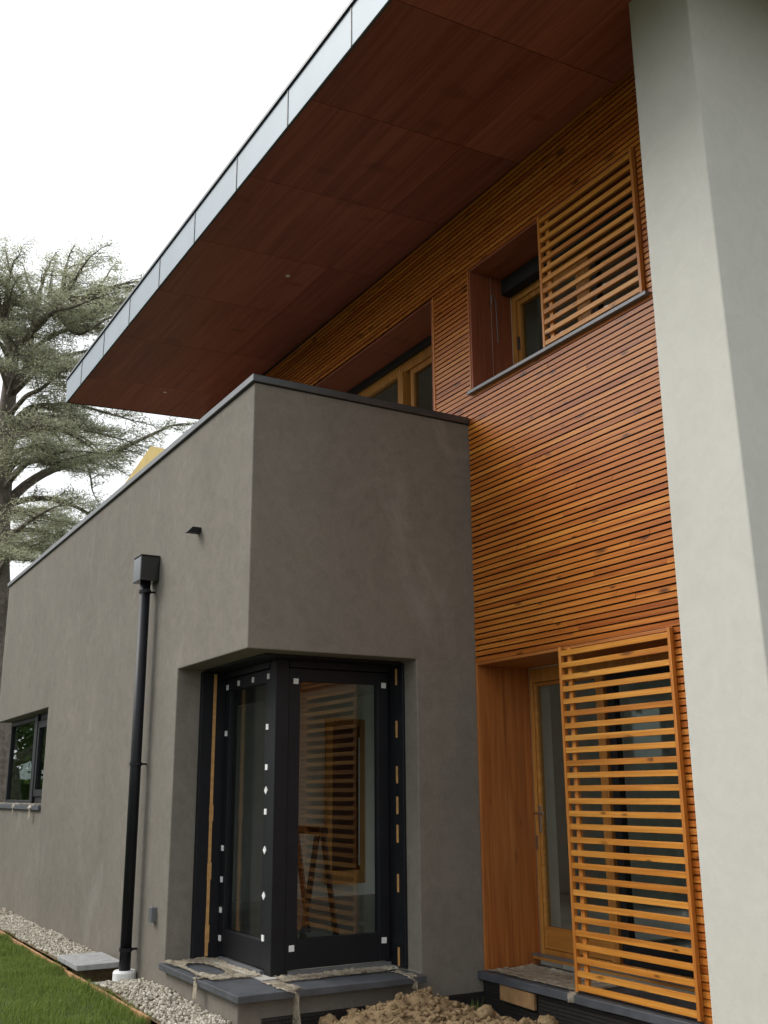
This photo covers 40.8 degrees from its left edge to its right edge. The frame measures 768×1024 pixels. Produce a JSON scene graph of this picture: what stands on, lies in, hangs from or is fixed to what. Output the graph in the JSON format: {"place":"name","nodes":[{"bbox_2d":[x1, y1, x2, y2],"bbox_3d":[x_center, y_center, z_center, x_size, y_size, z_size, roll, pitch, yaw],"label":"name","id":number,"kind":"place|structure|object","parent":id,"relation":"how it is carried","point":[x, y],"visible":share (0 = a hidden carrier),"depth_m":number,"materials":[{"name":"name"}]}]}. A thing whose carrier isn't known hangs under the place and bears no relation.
{"place":"outdoors","nodes":[
{"label":"outdoors","id":0,"kind":"place"},
{"bbox_2d":[0,933,156,1023],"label":"lawn","id":1,"kind":"structure","parent":0,"point":[59,1008],"depth_m":7.53,"materials":[{"name":"plant"}]},
{"bbox_2d":[16,727,46,772],"bbox_3d":[-16.863,7.952,40.072,8.952,9.347,10.236,1,-15,-6],"label":"broadleaf tree","id":2,"kind":"object","parent":1,"relation":"on","point":[25,740],"visible":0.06,"depth_m":38.50,"materials":[{"name":"green plant"}]},
{"bbox_2d":[20,778,42,799],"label":"hedge","id":3,"kind":"object","parent":1,"relation":"on","point":[25,786],"visible":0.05,"depth_m":44.43,"materials":[{"name":"green plant"}]},
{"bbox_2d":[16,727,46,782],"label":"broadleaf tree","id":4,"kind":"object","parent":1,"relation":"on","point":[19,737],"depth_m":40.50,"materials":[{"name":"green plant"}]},
{"bbox_2d":[11,938,66,969],"bbox_3d":[-3.342,4.286,9.892,0.026,0.142,2.370,8,-17,-29],"label":"edging board","id":5,"kind":"object","parent":1,"relation":"on","point":[24,945],"visible":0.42,"depth_m":9.91,"materials":[{"name":"brown wood"}]},
{"bbox_2d":[0,232,196,802],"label":"cedar tree","id":6,"kind":"object","parent":1,"relation":"on","point":[67,312],"visible":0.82,"depth_m":27.06,"materials":[{"name":"green plant"}]},
{"bbox_2d":[65,969,149,1023],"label":"edging board","id":7,"kind":"object","parent":1,"relation":"on","point":[138,1012],"visible":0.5,"depth_m":7.64,"materials":[{"name":"brown wood"}]},
{"bbox_2d":[0,907,230,1023],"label":"gravel","id":8,"kind":"structure","parent":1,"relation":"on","point":[37,936],"depth_m":7.87,"materials":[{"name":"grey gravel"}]},
{"bbox_2d":[58,952,118,970],"bbox_3d":[-2.540,3.879,8.911,0.390,0.045,0.660,8,-17,-29],"label":"paving slab","id":9,"kind":"object","parent":8,"relation":"on","point":[89,961],"depth_m":8.79,"materials":[{"name":"concrete"}]},
{"bbox_2d":[0,0,767,1023],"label":"house","id":10,"kind":"structure","parent":1,"relation":"on","point":[414,558],"depth_m":8.06,"materials":[{"name":"paint"}]},
{"bbox_2d":[2,802,40,818],"bbox_3d":[-4.820,3.912,13.536,0.232,0.190,2.602,8,-17,-29],"label":"protective film","id":11,"kind":"object","parent":10,"relation":"on","point":[22,803],"visible":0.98,"depth_m":13.29,"materials":[{"name":"beige plastic"}]},
{"bbox_2d":[5,713,47,803],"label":"strip window","id":12,"kind":"structure","parent":10,"relation":"in","point":[35,792],"depth_m":13.53,"materials":[{"name":"paint"}]},
{"bbox_2d":[125,446,164,482],"bbox_3d":[-2.717,-0.239,11.564,0.042,0.850,1.600,8,-17,-29],"label":"board","id":13,"kind":"object","parent":10,"relation":"on","point":[151,454],"visible":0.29,"depth_m":11.45,"materials":[{"name":"beige wood"}]},
{"bbox_2d":[163,956,259,999],"bbox_3d":[-1.300,3.450,7.643,0.457,0.163,0.989,8,-17,-29],"label":"protective film","id":14,"kind":"object","parent":10,"relation":"on","point":[204,958],"visible":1,"depth_m":7.68,"materials":[{"name":"beige plastic"}]},
{"bbox_2d":[190,653,407,976],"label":"corner window","id":15,"kind":"structure","parent":10,"relation":"in","point":[278,949],"depth_m":7.99,"materials":[{"name":"paint"}]},
{"bbox_2d":[298,825,338,937],"bbox_3d":[-0.714,3.376,9.443,0.399,0.963,0.700,8,-17,-29],"label":"trestle","id":16,"kind":"object","parent":10,"relation":"on","point":[317,832],"visible":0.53,"depth_m":9.25,"materials":[{"name":"brown wood"}]},
{"bbox_2d":[263,966,418,1023],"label":"protective film","id":17,"kind":"object","parent":10,"relation":"on","point":[295,999],"visible":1,"depth_m":7.30,"materials":[{"name":"beige plastic"}]},
{"bbox_2d":[324,719,365,884],"bbox_3d":[-0.533,3.962,14.203,0.600,2.180,0.074,8,-17,-29],"label":"interior door","id":18,"kind":"structure","parent":10,"relation":"in","point":[344,818],"depth_m":14.20,"materials":[{"name":"brown wood"}]},
{"bbox_2d":[262,991,483,1023],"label":"drainage membrane","id":19,"kind":"object","parent":10,"relation":"attached to","point":[314,1017],"visible":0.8,"depth_m":7.07,"materials":[{"name":"black plastic"}]},
{"bbox_2d":[347,335,431,406],"bbox_3d":[-0.099,-0.724,11.280,0.150,1.580,3.730,8,-17,-29],"label":"terrace window","id":20,"kind":"structure","parent":10,"relation":"in","point":[404,370],"depth_m":10.86,"materials":[{"name":"brown wood"}]},
{"bbox_2d":[500,984,536,1010],"bbox_3d":[0.951,3.446,7.333,0.025,0.117,0.402,8,-17,-29],"label":"timber offcut","id":21,"kind":"object","parent":10,"relation":"on","point":[522,998],"visible":1,"depth_m":7.30,"materials":[{"name":"beige wood"}]},
{"bbox_2d":[488,963,618,1002],"bbox_3d":[1.184,3.336,7.329,0.516,0.082,1.036,8,-17,-29],"label":"protective film","id":22,"kind":"object","parent":10,"relation":"on","point":[549,972],"visible":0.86,"depth_m":7.45,"materials":[{"name":"grey plastic"}]},
{"bbox_2d":[491,193,634,364],"bbox_3d":[1.594,-1.787,8.354,0.344,1.105,2.043,8,-17,-29],"label":"casement window","id":23,"kind":"structure","parent":10,"relation":"in","point":[522,285],"depth_m":8.91,"materials":[{"name":"brown wood"}]},
{"bbox_2d":[483,980,651,1023],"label":"drainage membrane","id":24,"kind":"object","parent":10,"relation":"attached to","point":[562,1011],"visible":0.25,"depth_m":7.02,"materials":[{"name":"black plastic"}]},
{"bbox_2d":[529,652,694,991],"bbox_3d":[1.728,2.138,7.403,0.160,2.220,2.116,8,-17,-29],"label":"patio door","id":25,"kind":"structure","parent":10,"relation":"in","point":[556,942],"depth_m":7.66,"materials":[{"name":"brown wood"}]},
{"bbox_2d":[0,0,350,783],"label":"sky","id":26,"kind":"structure","parent":0,"point":[120,116],"materials":[{"name":"white"}]},
{"bbox_2d":[331,986,546,1023],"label":"soil","id":27,"kind":"structure","parent":0,"point":[352,1017],"depth_m":6.66,"materials":[{"name":"brown soil"}]},
{"bbox_2d":[318,1013,337,1023],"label":"soil clod","id":28,"kind":"object","parent":27,"relation":"on","point":[329,1018],"visible":0.91,"depth_m":6.78,"materials":[{"name":"beige soil"}]},
{"bbox_2d":[346,1008,357,1015],"bbox_3d":[-0.203,3.370,6.919,0.103,0.083,0.107,8,-17,-29],"label":"soil clod","id":29,"kind":"object","parent":27,"relation":"on","point":[353,1010],"visible":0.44,"depth_m":6.91,"materials":[{"name":"beige soil"}]},
{"bbox_2d":[451,1001,461,1007],"bbox_3d":[0.489,3.345,6.995,0.078,0.060,0.080,8,-17,-29],"label":"soil clod","id":30,"kind":"object","parent":27,"relation":"on","point":[456,1004],"visible":0.71,"depth_m":6.98,"materials":[{"name":"beige soil"}]},
{"bbox_2d":[477,1004,495,1019],"bbox_3d":[0.633,3.108,6.396,0.108,0.105,0.122,8,-17,-29],"label":"soil clod","id":31,"kind":"object","parent":27,"relation":"on","point":[485,1011],"visible":0.86,"depth_m":6.36,"materials":[{"name":"beige soil"}]},
{"bbox_2d":[537,1014,558,1023],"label":"soil clod","id":32,"kind":"object","parent":27,"relation":"on","point":[547,1019],"visible":0.93,"depth_m":6.23,"materials":[{"name":"beige soil"}]}
]}

